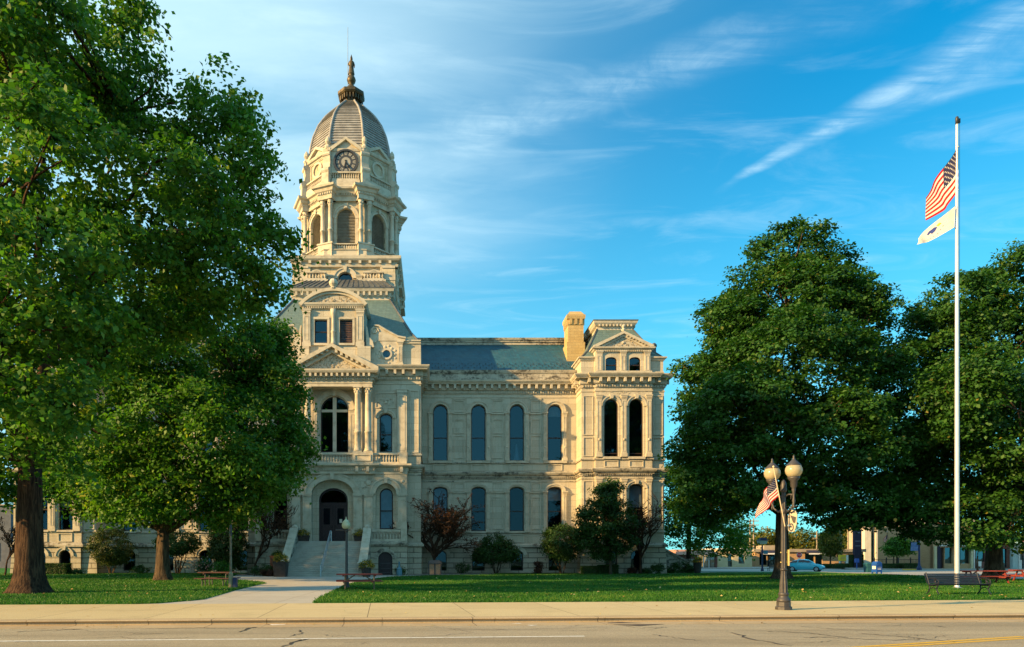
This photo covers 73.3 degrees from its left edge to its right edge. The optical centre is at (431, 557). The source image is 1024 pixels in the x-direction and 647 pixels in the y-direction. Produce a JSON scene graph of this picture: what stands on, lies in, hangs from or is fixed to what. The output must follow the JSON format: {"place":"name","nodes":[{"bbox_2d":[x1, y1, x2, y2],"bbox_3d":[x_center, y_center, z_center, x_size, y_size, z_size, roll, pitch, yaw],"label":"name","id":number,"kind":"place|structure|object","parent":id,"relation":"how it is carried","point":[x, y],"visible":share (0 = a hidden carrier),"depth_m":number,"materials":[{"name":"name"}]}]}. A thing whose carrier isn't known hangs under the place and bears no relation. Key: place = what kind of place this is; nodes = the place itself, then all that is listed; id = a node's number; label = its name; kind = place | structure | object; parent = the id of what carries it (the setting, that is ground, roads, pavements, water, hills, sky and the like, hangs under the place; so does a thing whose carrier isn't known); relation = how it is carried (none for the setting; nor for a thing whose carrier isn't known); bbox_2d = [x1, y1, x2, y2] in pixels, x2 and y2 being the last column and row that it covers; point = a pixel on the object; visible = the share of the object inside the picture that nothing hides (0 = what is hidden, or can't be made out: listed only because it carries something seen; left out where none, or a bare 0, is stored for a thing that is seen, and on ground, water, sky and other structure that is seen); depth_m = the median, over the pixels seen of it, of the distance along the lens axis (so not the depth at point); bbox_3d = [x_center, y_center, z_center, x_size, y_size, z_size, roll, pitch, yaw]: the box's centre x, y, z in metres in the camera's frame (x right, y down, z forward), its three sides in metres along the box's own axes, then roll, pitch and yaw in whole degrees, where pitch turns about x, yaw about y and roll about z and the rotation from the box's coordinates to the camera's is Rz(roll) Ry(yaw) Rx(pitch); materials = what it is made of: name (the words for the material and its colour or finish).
{"place":"outdoors","nodes":[
{"label":"outdoors","id":0,"kind":"place"},
{"bbox_2d":[0,504,12,567],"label":"grey building","id":1,"kind":"structure","parent":0,"point":[7,517],"depth_m":112.00,"materials":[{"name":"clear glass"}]},
{"bbox_2d":[0,568,263,604],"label":"lawn","id":2,"kind":"structure","parent":0,"point":[2,570],"depth_m":27.65,"materials":[{"name":"green plant"}]},
{"bbox_2d":[0,516,15,574],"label":"ornamental tree","id":3,"kind":"object","parent":2,"relation":"on","point":[7,535],"visible":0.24,"depth_m":59.86,"materials":[{"name":"brown plant"}]},
{"bbox_2d":[45,563,71,574],"bbox_3d":[-34.885,1.042,63.489,2.426,1.122,1.258,0,0,0],"label":"clipped hedge","id":4,"kind":"object","parent":2,"relation":"on","point":[58,568],"visible":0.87,"depth_m":63.00,"materials":[{"name":"green plant"}]},
{"bbox_2d":[82,527,138,573],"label":"round shrub","id":5,"kind":"object","parent":2,"relation":"on","point":[113,555],"visible":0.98,"depth_m":65.08,"materials":[{"name":"green plant"}]},
{"bbox_2d":[129,564,152,573],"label":"shrub","id":6,"kind":"object","parent":2,"relation":"on","point":[140,568],"visible":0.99,"depth_m":66.06,"materials":[{"name":"green plant"}]},
{"bbox_2d":[0,0,328,593],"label":"maple tree","id":7,"kind":"object","parent":2,"relation":"on","point":[85,91],"visible":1,"depth_m":27.35,"materials":[{"name":"green plant"}]},
{"bbox_2d":[151,528,203,573],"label":"vase shrub","id":8,"kind":"object","parent":2,"relation":"on","point":[181,547],"visible":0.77,"depth_m":65.30,"materials":[{"name":"green plant"}]},
{"bbox_2d":[42,269,328,579],"bbox_3d":[-18.258,-8.847,45.569,22.796,21.054,17.043,0,0,0],"label":"maple tree","id":9,"kind":"object","parent":2,"relation":"on","point":[191,397],"visible":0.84,"depth_m":42.81,"materials":[{"name":"green plant"}]},
{"bbox_2d":[191,556,215,575],"bbox_3d":[-19.437,0.653,57.891,2.072,2.076,2.191,0,0,42],"label":"rose bush","id":10,"kind":"object","parent":2,"relation":"on","point":[205,560],"visible":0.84,"depth_m":57.84,"materials":[{"name":"green plant"}]},
{"bbox_2d":[194,572,240,585],"bbox_3d":[-11.911,1.200,37.911,2.000,0.800,1.770,0,0,3],"label":"picnic table","id":11,"kind":"object","parent":2,"relation":"on","point":[205,578],"visible":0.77,"depth_m":37.55,"materials":[{"name":"brown wood"}]},
{"bbox_2d":[228,525,232,587],"bbox_3d":[-10.452,-0.050,35.449,0.240,3.300,0.228,0,0,0],"label":"lawn post","id":12,"kind":"object","parent":2,"relation":"on","point":[230,579],"visible":0.94,"depth_m":35.40,"materials":[{"name":"metal"}]},
{"bbox_2d":[158,575,416,603],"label":"path","id":13,"kind":"structure","parent":0,"point":[272,589],"depth_m":32.11,"materials":[{"name":"concrete"}]},
{"bbox_2d":[235,574,262,575],"bbox_3d":[-16.050,1.594,62.100,5.300,0.001,7.800,0,0,0],"label":"planting bed","id":14,"kind":"object","parent":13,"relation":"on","point":[247,575],"visible":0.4,"depth_m":60.43,"materials":[{"name":"brown soil"}]},
{"bbox_2d":[211,560,234,574],"bbox_3d":[-18.523,1.016,60.085,2.108,1.669,2.228,0,0,0],"label":"shrub","id":15,"kind":"object","parent":14,"relation":"on","point":[223,568],"visible":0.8,"depth_m":59.83,"materials":[{"name":"green plant"}]},
{"bbox_2d":[204,524,250,572],"bbox_3d":[-18.718,-1.073,62.533,4.112,5.593,4.450,0,0,0],"label":"tall shrub","id":16,"kind":"object","parent":14,"relation":"on","point":[218,549],"visible":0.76,"depth_m":61.67,"materials":[{"name":"green plant"}]},
{"bbox_2d":[250,563,272,575],"bbox_3d":[-14.725,1.109,59.604,2.346,1.350,2.185,0,0,0],"label":"shrub","id":17,"kind":"object","parent":14,"relation":"on","point":[255,569],"visible":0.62,"depth_m":59.12,"materials":[{"name":"green plant"}]},
{"bbox_2d":[243,502,298,574],"bbox_3d":[-14.531,-2.063,63.527,5.908,7.477,9.784,0,0,0],"label":"ornamental tree","id":18,"kind":"object","parent":14,"relation":"on","point":[266,525],"visible":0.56,"depth_m":61.41,"materials":[{"name":"brown plant"}]},
{"bbox_2d":[272,553,288,576],"bbox_3d":[-12.603,0.575,56.809,1.467,2.049,1.350,0,0,0],"label":"flower planter","id":19,"kind":"object","parent":13,"relation":"on","point":[280,568],"visible":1,"depth_m":56.31,"materials":[{"name":"grey plant"}]},
{"bbox_2d":[358,559,374,576],"bbox_3d":[-5.400,0.844,56.422,1.506,1.512,1.557,0,0,0],"label":"flower planter","id":20,"kind":"object","parent":13,"relation":"on","point":[365,570],"visible":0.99,"depth_m":56.13,"materials":[{"name":"green plant"}]},
{"bbox_2d":[428,560,441,574],"bbox_3d":[0.252,0.920,61.500,1.280,1.360,0.960,0,0,0],"label":"litter bin","id":21,"kind":"object","parent":13,"relation":"on","point":[434,567],"visible":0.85,"depth_m":61.08,"materials":[{"name":"brown metal"}]},
{"bbox_2d":[2,574,1018,598],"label":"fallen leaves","id":22,"kind":"object","parent":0,"point":[553,587],"visible":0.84,"depth_m":33.21,"materials":[{"name":"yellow plant"}]},
{"bbox_2d":[0,622,1023,646],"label":"road","id":23,"kind":"structure","parent":0,"point":[724,635],"depth_m":15.22,"materials":[{"name":"grey asphalt"}]},
{"bbox_2d":[29,636,573,640],"bbox_3d":[-28.777,1.735,12.719,64.450,0.001,0.120,0,0,-4],"label":"road marking","id":24,"kind":"object","parent":23,"relation":"on","point":[299,638],"visible":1,"depth_m":14.62,"materials":[{"name":"white paint"}]},
{"bbox_2d":[0,613,1023,628],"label":"kerb","id":25,"kind":"structure","parent":23,"relation":"on","point":[421,621],"depth_m":18.12,"materials":[{"name":"beige concrete"}]},
{"bbox_2d":[855,636,1023,646],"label":"road marking","id":26,"kind":"object","parent":23,"relation":"on","point":[951,642],"visible":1,"depth_m":13.93,"materials":[{"name":"yellow paint"}]},
{"bbox_2d":[0,600,1023,619],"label":"sidewalk","id":27,"kind":"structure","parent":0,"point":[251,610],"depth_m":20.97,"materials":[{"name":"beige concrete"}]},
{"bbox_2d":[764,455,802,609],"bbox_3d":[10.753,-0.746,20.904,0.496,4.693,1.252,0,0,-22],"label":"street lamp","id":28,"kind":"object","parent":27,"relation":"on","point":[793,470],"visible":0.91,"depth_m":20.83,"materials":[{"name":"grey metal"}]},
{"bbox_2d":[755,466,784,525],"bbox_3d":[10.316,-1.861,20.730,0.851,1.829,0.321,0,0,13],"label":"flag","id":29,"kind":"object","parent":28,"relation":"attached to","point":[771,493],"visible":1,"depth_m":20.77,"materials":[{"name":"multicoloured fabric"}]},
{"bbox_2d":[786,505,798,531],"bbox_3d":[10.950,-1.177,20.812,0.032,0.794,0.470,0,0,-28],"label":"banner plate","id":30,"kind":"object","parent":28,"relation":"hanging from","point":[791,521],"visible":0.98,"depth_m":20.76,"materials":[{"name":"white metal"}]},
{"bbox_2d":[0,0,1023,549],"label":"sky","id":31,"kind":"structure","parent":0,"point":[599,159],"materials":[{"name":"blue"}]},
{"bbox_2d":[0,571,1023,603],"bbox_3d":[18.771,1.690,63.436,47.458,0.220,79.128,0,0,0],"label":"lawn","id":32,"kind":"structure","parent":0,"point":[661,593],"depth_m":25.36,"materials":[{"name":"green plant"}]},
{"bbox_2d":[336,517,350,586],"bbox_3d":[-4.574,-0.257,35.215,0.733,3.714,0.449,0,0,-21],"label":"path lamp","id":33,"kind":"object","parent":32,"relation":"on","point":[346,525],"visible":0.93,"depth_m":35.21,"materials":[{"name":"black metal"}]},
{"bbox_2d":[336,573,382,588],"bbox_3d":[-3.595,1.211,33.699,2.250,0.822,1.770,0,0,-8],"label":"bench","id":34,"kind":"object","parent":32,"relation":"on","point":[344,581],"visible":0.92,"depth_m":33.40,"materials":[{"name":"brown wood"}]},
{"bbox_2d":[408,573,493,574],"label":"planting bed","id":35,"kind":"object","parent":32,"relation":"on","point":[450,573],"visible":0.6,"depth_m":67.94,"materials":[{"name":"brown soil"}]},
{"bbox_2d":[389,488,485,559],"bbox_3d":[0.071,-2.554,63.943,10.357,8.439,12.835,0,0,0],"label":"ornamental tree","id":36,"kind":"object","parent":35,"relation":"on","point":[448,518],"visible":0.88,"depth_m":64.59,"materials":[{"name":"brown plant"}]},
{"bbox_2d":[455,561,471,573],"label":"shrub","id":37,"kind":"object","parent":35,"relation":"on","point":[462,569],"visible":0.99,"depth_m":67.31,"materials":[{"name":"green plant"}]},
{"bbox_2d":[469,532,522,572],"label":"dome shrub","id":38,"kind":"object","parent":32,"relation":"on","point":[500,551],"visible":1,"depth_m":67.06,"materials":[{"name":"green plant"}]},
{"bbox_2d":[538,522,583,573],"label":"round shrub","id":39,"kind":"object","parent":32,"relation":"on","point":[555,546],"visible":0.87,"depth_m":65.82,"materials":[{"name":"green plant"}]},
{"bbox_2d":[580,566,600,573],"bbox_3d":[15.128,1.183,65.206,1.894,0.823,1.045,0,0,0],"label":"clipped hedge","id":40,"kind":"object","parent":32,"relation":"on","point":[590,569],"visible":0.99,"depth_m":64.78,"materials":[{"name":"green plant"}]},
{"bbox_2d":[569,476,645,574],"bbox_3d":[16.112,-2.923,62.986,6.984,9.206,5.451,0,0,0],"label":"broadleaf tree","id":41,"kind":"object","parent":32,"relation":"on","point":[591,534],"visible":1,"depth_m":62.27,"materials":[{"name":"green plant"}]},
{"bbox_2d":[605,494,673,573],"bbox_3d":[20.023,-2.272,65.498,8.094,7.864,10.891,0,0,0],"label":"ornamental tree","id":42,"kind":"object","parent":32,"relation":"on","point":[642,531],"visible":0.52,"depth_m":64.41,"materials":[{"name":"green plant"}]},
{"bbox_2d":[666,549,692,572],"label":"side stair","id":43,"kind":"object","parent":32,"relation":"on","point":[671,557],"visible":0.14,"depth_m":71.20,"materials":[{"name":"stone"}]},
{"bbox_2d":[692,556,702,572],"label":"flower planter","id":44,"kind":"object","parent":32,"relation":"on","point":[697,563],"visible":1,"depth_m":69.22,"materials":[{"name":"black plant"}]},
{"bbox_2d":[664,448,764,561],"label":"shade tree","id":45,"kind":"object","parent":32,"relation":"on","point":[688,542],"visible":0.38,"depth_m":75.08,"materials":[{"name":"green plant"}]},
{"bbox_2d":[657,214,940,578],"bbox_3d":[25.280,-11.378,48.976,20.883,26.117,16.505,0,0,-38],"label":"maple tree","id":46,"kind":"object","parent":32,"relation":"on","point":[758,403],"visible":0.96,"depth_m":45.89,"materials":[{"name":"green plant"}]},
{"bbox_2d":[881,238,1023,579],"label":"maple tree","id":47,"kind":"object","parent":32,"relation":"on","point":[991,414],"visible":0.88,"depth_m":45.76,"materials":[{"name":"green plant"}]},
{"bbox_2d":[954,116,960,587],"bbox_3d":[26.925,-10.504,35.000,0.520,24.208,0.520,0,0,0],"label":"flagpole","id":48,"kind":"object","parent":32,"relation":"on","point":[956,438],"visible":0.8,"depth_m":34.94,"materials":[{"name":"white metal"}]},
{"bbox_2d":[918,206,955,243],"bbox_3d":[26.204,-17.188,35.394,1.701,1.568,0.315,0,0,37],"label":"white flag","id":49,"kind":"object","parent":48,"relation":"hanging from","point":[942,225],"visible":1,"depth_m":35.30,"materials":[{"name":"white fabric"}]},
{"bbox_2d":[925,146,958,219],"bbox_3d":[26.419,-19.473,35.459,0.485,3.166,1.513,0,0,-33],"label":"striped flag","id":50,"kind":"object","parent":48,"relation":"hanging from","point":[940,196],"visible":1,"depth_m":35.48,"materials":[{"name":"multicoloured fabric"}]},
{"bbox_2d":[924,572,991,594],"bbox_3d":[22.195,1.107,28.791,2.420,0.954,0.768,0,0,-3],"label":"park bench","id":51,"kind":"object","parent":32,"relation":"on","point":[931,577],"visible":0.98,"depth_m":29.02,"materials":[{"name":"metal"}]},
{"bbox_2d":[960,570,1019,582],"bbox_3d":[34.018,1.211,41.994,2.750,0.822,1.770,0,0,6],"label":"picnic table","id":52,"kind":"object","parent":32,"relation":"on","point":[998,575],"visible":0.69,"depth_m":41.88,"materials":[{"name":"brown wood"}]},
{"label":"planting bed","id":53,"kind":"structure","parent":32,"relation":"on","visible":0},
{"bbox_2d":[597,564,619,573],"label":"clipped hedge","id":54,"kind":"object","parent":53,"relation":"on","point":[605,569],"visible":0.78,"depth_m":65.43,"materials":[{"name":"green plant"}]},
{"bbox_2d":[701,569,760,570],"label":"side street","id":55,"kind":"structure","parent":0,"point":[726,570],"depth_m":88.72,"materials":[{"name":"grey asphalt"}]},
{"bbox_2d":[756,538,768,570],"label":"sign","id":56,"kind":"object","parent":55,"relation":"on","point":[762,540],"visible":0.89,"depth_m":80.91,"materials":[{"name":"metal"}]},
{"bbox_2d":[701,567,1023,569],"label":"pavement","id":57,"kind":"structure","parent":0,"point":[825,568],"depth_m":104.00,"materials":[{"name":"grey concrete"}]},
{"bbox_2d":[814,525,847,563],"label":"street tree","id":58,"kind":"object","parent":57,"relation":"on","point":[828,545],"visible":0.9,"depth_m":107.25,"materials":[{"name":"green plant"}]},
{"bbox_2d":[878,524,972,568],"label":"corner shop","id":59,"kind":"structure","parent":57,"relation":"on","point":[932,556],"depth_m":97.30,"materials":[{"name":"beige brick"}]},
{"bbox_2d":[939,523,1009,568],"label":"brick shop","id":60,"kind":"structure","parent":57,"relation":"on","point":[1006,555],"depth_m":97.10,"materials":[{"name":"brown brick"}]},
{"bbox_2d":[737,569,1023,578],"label":"street","id":61,"kind":"structure","parent":0,"point":[911,572],"depth_m":82.38,"materials":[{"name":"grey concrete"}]},
{"bbox_2d":[790,559,824,571],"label":"parked car","id":62,"kind":"object","parent":61,"relation":"on","point":[801,564],"visible":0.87,"depth_m":80.86,"materials":[{"name":"blue metal"}]},
{"bbox_2d":[853,530,861,567],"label":"pylon sign","id":63,"kind":"object","parent":61,"relation":"on","point":[857,545],"visible":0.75,"depth_m":102.00,"materials":[{"name":"blue metal"}]},
{"bbox_2d":[871,561,881,573],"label":"mailbox","id":64,"kind":"object","parent":61,"relation":"on","point":[876,566],"visible":0.94,"depth_m":67.26,"materials":[{"name":"blue metal"}]},
{"bbox_2d":[876,535,907,562],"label":"street tree","id":65,"kind":"object","parent":61,"relation":"on","point":[891,548],"visible":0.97,"depth_m":97.47,"materials":[{"name":"green plant"}]},
{"bbox_2d":[896,536,916,563],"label":"street tree","id":66,"kind":"object","parent":61,"relation":"on","point":[908,543],"visible":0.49,"depth_m":97.48,"materials":[{"name":"green plant"}]},
{"bbox_2d":[910,541,921,569],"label":"blue lamp","id":67,"kind":"object","parent":61,"relation":"on","point":[915,546],"visible":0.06,"depth_m":90.90,"materials":[{"name":"metal"}]},
{"bbox_2d":[960,540,985,569],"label":"street tree","id":68,"kind":"object","parent":61,"relation":"on","point":[977,549],"visible":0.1,"depth_m":87.94,"materials":[{"name":"green plant"}]},
{"bbox_2d":[849,519,921,562],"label":"bank building","id":69,"kind":"structure","parent":0,"point":[869,542],"depth_m":126.18,"materials":[{"name":"beige stone"}]},
{"label":"ground","id":70,"kind":"structure","parent":0,"visible":0},
{"bbox_2d":[10,55,674,576],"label":"courthouse","id":71,"kind":"structure","parent":70,"relation":"on","point":[524,441],"depth_m":69.30,"materials":[{"name":"stone"}]},
{"bbox_2d":[43,489,47,529],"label":"window","id":72,"kind":"structure","parent":71,"relation":"in","point":[45,510],"depth_m":67.45,"materials":[{"name":"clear glass"}]},
{"bbox_2d":[60,550,70,563],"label":"window","id":73,"kind":"structure","parent":71,"relation":"in","point":[65,557],"depth_m":67.33,"materials":[{"name":"black glass"}]},
{"bbox_2d":[59,496,72,529],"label":"window","id":74,"kind":"structure","parent":71,"relation":"in","point":[64,524],"depth_m":67.45,"materials":[{"name":"black glass"}]},
{"bbox_2d":[274,493,286,528],"bbox_3d":[-14.170,-4.560,64.020,1.250,3.820,0.140,0,0,0],"label":"window","id":75,"kind":"structure","parent":71,"relation":"in","point":[281,507],"depth_m":64.02,"materials":[{"name":"black glass"}]},
{"bbox_2d":[297,528,310,540],"bbox_3d":[-11.755,-2.139,62.761,1.369,1.278,1.335,0,0,0],"label":"flower planter","id":76,"kind":"object","parent":71,"relation":"on","point":[305,537],"visible":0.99,"depth_m":62.30,"materials":[{"name":"green plant"}]},
{"bbox_2d":[315,320,326,342],"bbox_3d":[-10.400,-21.150,64.090,1.200,2.200,0.140,0,0,0],"label":"window","id":77,"kind":"structure","parent":71,"relation":"in","point":[320,325],"depth_m":64.09,"materials":[{"name":"blue glass"}]},
{"bbox_2d":[319,488,347,540],"bbox_3d":[-9.220,-4.000,64.000,2.700,5.000,0.180,0,0,0],"label":"entrance door","id":78,"kind":"structure","parent":71,"relation":"in","point":[333,502],"depth_m":63.99,"materials":[{"name":"brown wood"}]},
{"bbox_2d":[321,397,347,451],"bbox_3d":[-9.220,-12.580,64.720,2.620,5.260,0.140,0,0,0],"label":"window","id":79,"kind":"structure","parent":71,"relation":"in","point":[326,417],"depth_m":64.72,"materials":[{"name":"black glass"}]},
{"bbox_2d":[340,320,351,342],"bbox_3d":[-8.040,-21.175,64.090,1.200,2.250,0.140,0,0,0],"label":"window","id":80,"kind":"structure","parent":71,"relation":"in","point":[345,325],"depth_m":64.06,"materials":[{"name":"brown glass"}]},
{"bbox_2d":[378,552,391,574],"bbox_3d":[-4.270,0.575,62.690,1.300,2.150,0.140,0,0,0],"label":"basement door","id":81,"kind":"structure","parent":71,"relation":"in","point":[385,557],"depth_m":62.66,"materials":[{"name":"brown wood"}]},
{"bbox_2d":[380,414,391,451],"bbox_3d":[-4.360,-11.785,64.720,1.200,3.630,0.140,0,0,0],"label":"window","id":82,"kind":"structure","parent":71,"relation":"in","point":[385,419],"depth_m":64.72,"materials":[{"name":"blue glass"}]},
{"bbox_2d":[380,488,392,528],"bbox_3d":[-4.270,-4.560,64.020,1.250,3.820,0.140,0,0,0],"label":"window","id":83,"kind":"structure","parent":71,"relation":"in","point":[386,495],"depth_m":64.02,"materials":[{"name":"blue glass"}]},
{"bbox_2d":[433,405,446,460],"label":"window","id":84,"kind":"structure","parent":71,"relation":"in","point":[439,412],"depth_m":70.27,"materials":[{"name":"blue glass"}]},
{"bbox_2d":[433,487,446,530],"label":"window","id":85,"kind":"structure","parent":71,"relation":"in","point":[438,490],"depth_m":70.27,"materials":[{"name":"blue glass"}]},
{"bbox_2d":[436,550,446,570],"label":"window","id":86,"kind":"structure","parent":71,"relation":"in","point":[442,556],"depth_m":70.27,"materials":[{"name":"blue glass"}]},
{"bbox_2d":[471,405,484,460],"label":"window","id":87,"kind":"structure","parent":71,"relation":"in","point":[477,412],"depth_m":70.27,"materials":[{"name":"blue glass"}]},
{"bbox_2d":[471,487,484,530],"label":"window","id":88,"kind":"structure","parent":71,"relation":"in","point":[478,494],"depth_m":70.27,"materials":[{"name":"blue glass"}]},
{"bbox_2d":[472,552,484,570],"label":"window","id":89,"kind":"structure","parent":71,"relation":"in","point":[475,567],"depth_m":70.27,"materials":[{"name":"black glass"}]},
{"bbox_2d":[510,405,523,460],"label":"window","id":90,"kind":"structure","parent":71,"relation":"in","point":[516,412],"depth_m":70.27,"materials":[{"name":"blue glass"}]},
{"bbox_2d":[510,487,523,530],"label":"window","id":91,"kind":"structure","parent":71,"relation":"in","point":[516,493],"depth_m":70.27,"materials":[{"name":"blue glass"}]},
{"bbox_2d":[511,551,522,570],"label":"window","id":92,"kind":"structure","parent":71,"relation":"in","point":[517,566],"depth_m":70.27,"materials":[{"name":"black glass"}]},
{"bbox_2d":[548,405,561,460],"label":"window","id":93,"kind":"structure","parent":71,"relation":"in","point":[554,411],"depth_m":70.27,"materials":[{"name":"blue glass"}]},
{"bbox_2d":[548,487,561,527],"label":"window","id":94,"kind":"structure","parent":71,"relation":"in","point":[554,493],"depth_m":70.27,"materials":[{"name":"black glass"}]},
{"bbox_2d":[604,400,617,455],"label":"window","id":95,"kind":"structure","parent":71,"relation":"in","point":[610,406],"depth_m":67.45,"materials":[{"name":"black glass"}]},
{"bbox_2d":[606,357,616,370],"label":"window","id":96,"kind":"structure","parent":71,"relation":"in","point":[611,363],"depth_m":67.58,"materials":[{"name":"blue glass"}]},
{"bbox_2d":[629,357,639,370],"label":"window","id":97,"kind":"structure","parent":71,"relation":"in","point":[634,363],"depth_m":67.58,"materials":[{"name":"black glass"}]},
{"bbox_2d":[631,550,638,569],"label":"window","id":98,"kind":"structure","parent":71,"relation":"in","point":[635,554],"depth_m":67.33,"materials":[{"name":"black glass"}]},
{"bbox_2d":[629,400,642,455],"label":"window","id":99,"kind":"structure","parent":71,"relation":"in","point":[635,406],"depth_m":67.45,"materials":[{"name":"black glass"}]},
{"bbox_2d":[629,484,642,529],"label":"window","id":100,"kind":"structure","parent":71,"relation":"in","point":[635,491],"depth_m":67.45,"materials":[{"name":"grey glass"}]},
{"bbox_2d":[670,550,718,566],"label":"red shopfront","id":101,"kind":"object","parent":70,"relation":"on","point":[708,562],"visible":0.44,"depth_m":108.20,"materials":[{"name":"brick"}]},
{"bbox_2d":[706,548,753,566],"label":"cream building","id":102,"kind":"structure","parent":70,"relation":"on","point":[735,561],"depth_m":112.00,"materials":[{"name":"beige glass"}]},
{"bbox_2d":[747,526,774,548],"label":"distant tree","id":103,"kind":"object","parent":70,"relation":"on","point":[769,537],"visible":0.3,"depth_m":148.93,"materials":[{"name":"green plant"}]},
{"bbox_2d":[788,524,818,548],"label":"distant tree","id":104,"kind":"object","parent":70,"relation":"on","point":[799,539],"visible":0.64,"depth_m":148.72,"materials":[{"name":"green plant"}]},
{"bbox_2d":[752,545,865,566],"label":"brick building","id":105,"kind":"structure","parent":70,"relation":"on","point":[807,554],"depth_m":118.00,"materials":[{"name":"beige brick"}]},
{"bbox_2d":[1005,541,1023,568],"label":"green awning shop","id":106,"kind":"structure","parent":70,"relation":"on","point":[1016,561],"depth_m":96.60,"materials":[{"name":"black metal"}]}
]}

